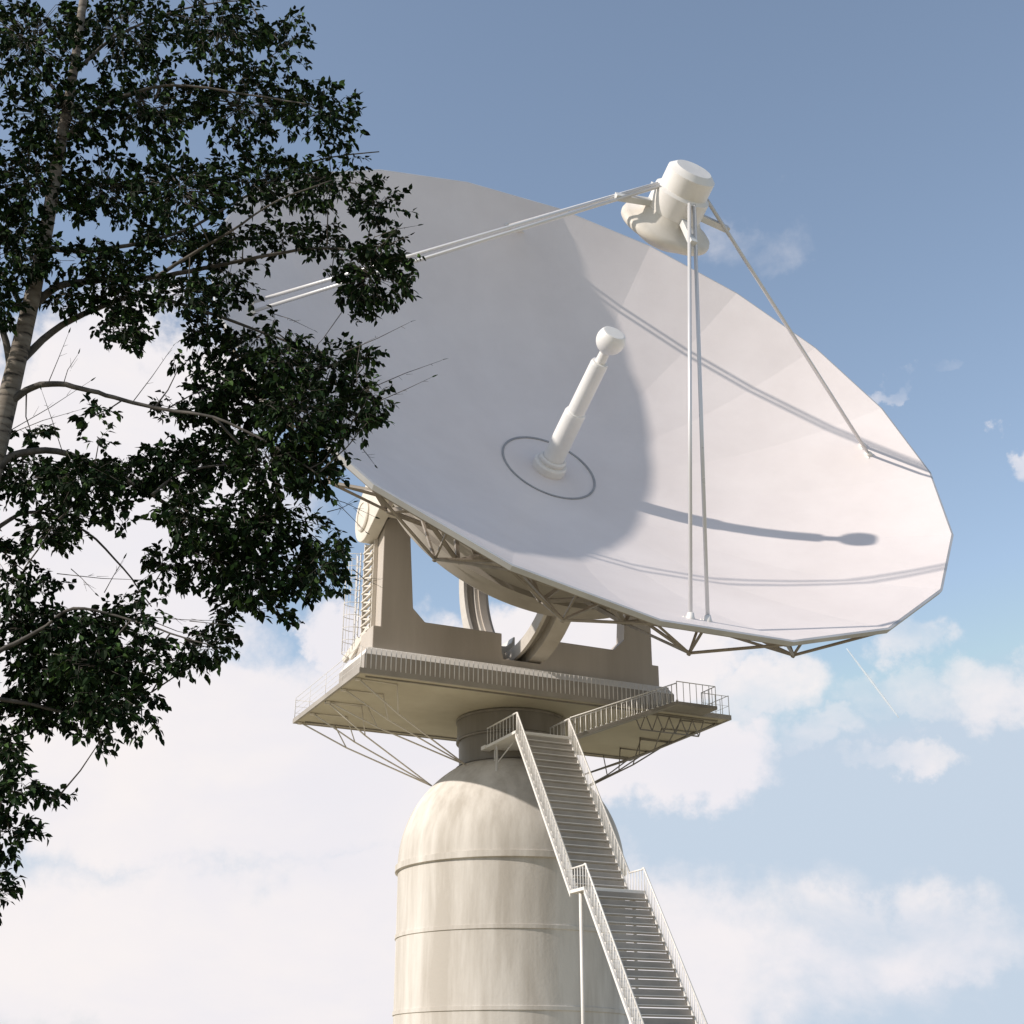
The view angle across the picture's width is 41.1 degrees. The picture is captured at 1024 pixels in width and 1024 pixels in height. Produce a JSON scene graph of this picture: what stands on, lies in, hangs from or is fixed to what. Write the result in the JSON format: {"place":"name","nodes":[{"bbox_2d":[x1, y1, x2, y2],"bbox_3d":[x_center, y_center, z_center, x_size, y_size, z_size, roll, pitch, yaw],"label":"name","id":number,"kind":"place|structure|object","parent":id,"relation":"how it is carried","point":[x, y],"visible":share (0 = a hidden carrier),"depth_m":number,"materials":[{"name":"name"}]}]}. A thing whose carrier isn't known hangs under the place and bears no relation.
{"place":"outdoors","nodes":[
{"label":"outdoors","id":0,"kind":"place"},
{"bbox_2d":[0,0,1023,1023],"label":"sky","id":1,"kind":"structure","parent":0,"point":[847,846],"materials":[{"name":"blue"}]},
{"label":"ground","id":2,"kind":"structure","parent":0,"visible":0},
{"bbox_2d":[0,0,447,925],"bbox_3d":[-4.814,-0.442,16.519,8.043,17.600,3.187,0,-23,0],"label":"broadleaf tree","id":3,"kind":"object","parent":2,"relation":"on","point":[82,674],"visible":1,"depth_m":17.24,"materials":[{"name":"green plant"}]},
{"bbox_2d":[392,758,628,1023],"bbox_3d":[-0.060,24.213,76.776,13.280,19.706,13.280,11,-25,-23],"label":"round building","id":4,"kind":"structure","parent":2,"relation":"on","point":[487,925],"depth_m":72.00,"materials":[{"name":"paint"}]},
{"bbox_2d":[211,160,953,786],"bbox_3d":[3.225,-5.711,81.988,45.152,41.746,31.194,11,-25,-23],"label":"radio telescope","id":5,"kind":"object","parent":4,"relation":"on","point":[635,440],"visible":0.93,"depth_m":81.87,"materials":[{"name":"white paint"}]},
{"bbox_2d":[563,681,716,740],"bbox_3d":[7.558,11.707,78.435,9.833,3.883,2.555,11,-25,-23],"label":"gangway","id":6,"kind":"object","parent":5,"relation":"attached to","point":[701,709],"visible":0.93,"depth_m":78.35,"materials":[{"name":"metal"}]},
{"bbox_2d":[481,712,707,1023],"bbox_3d":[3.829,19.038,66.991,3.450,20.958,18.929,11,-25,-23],"label":"staircase","id":7,"kind":"structure","parent":2,"relation":"on","point":[571,815],"depth_m":66.25,"materials":[{"name":"white metal"}]}
]}

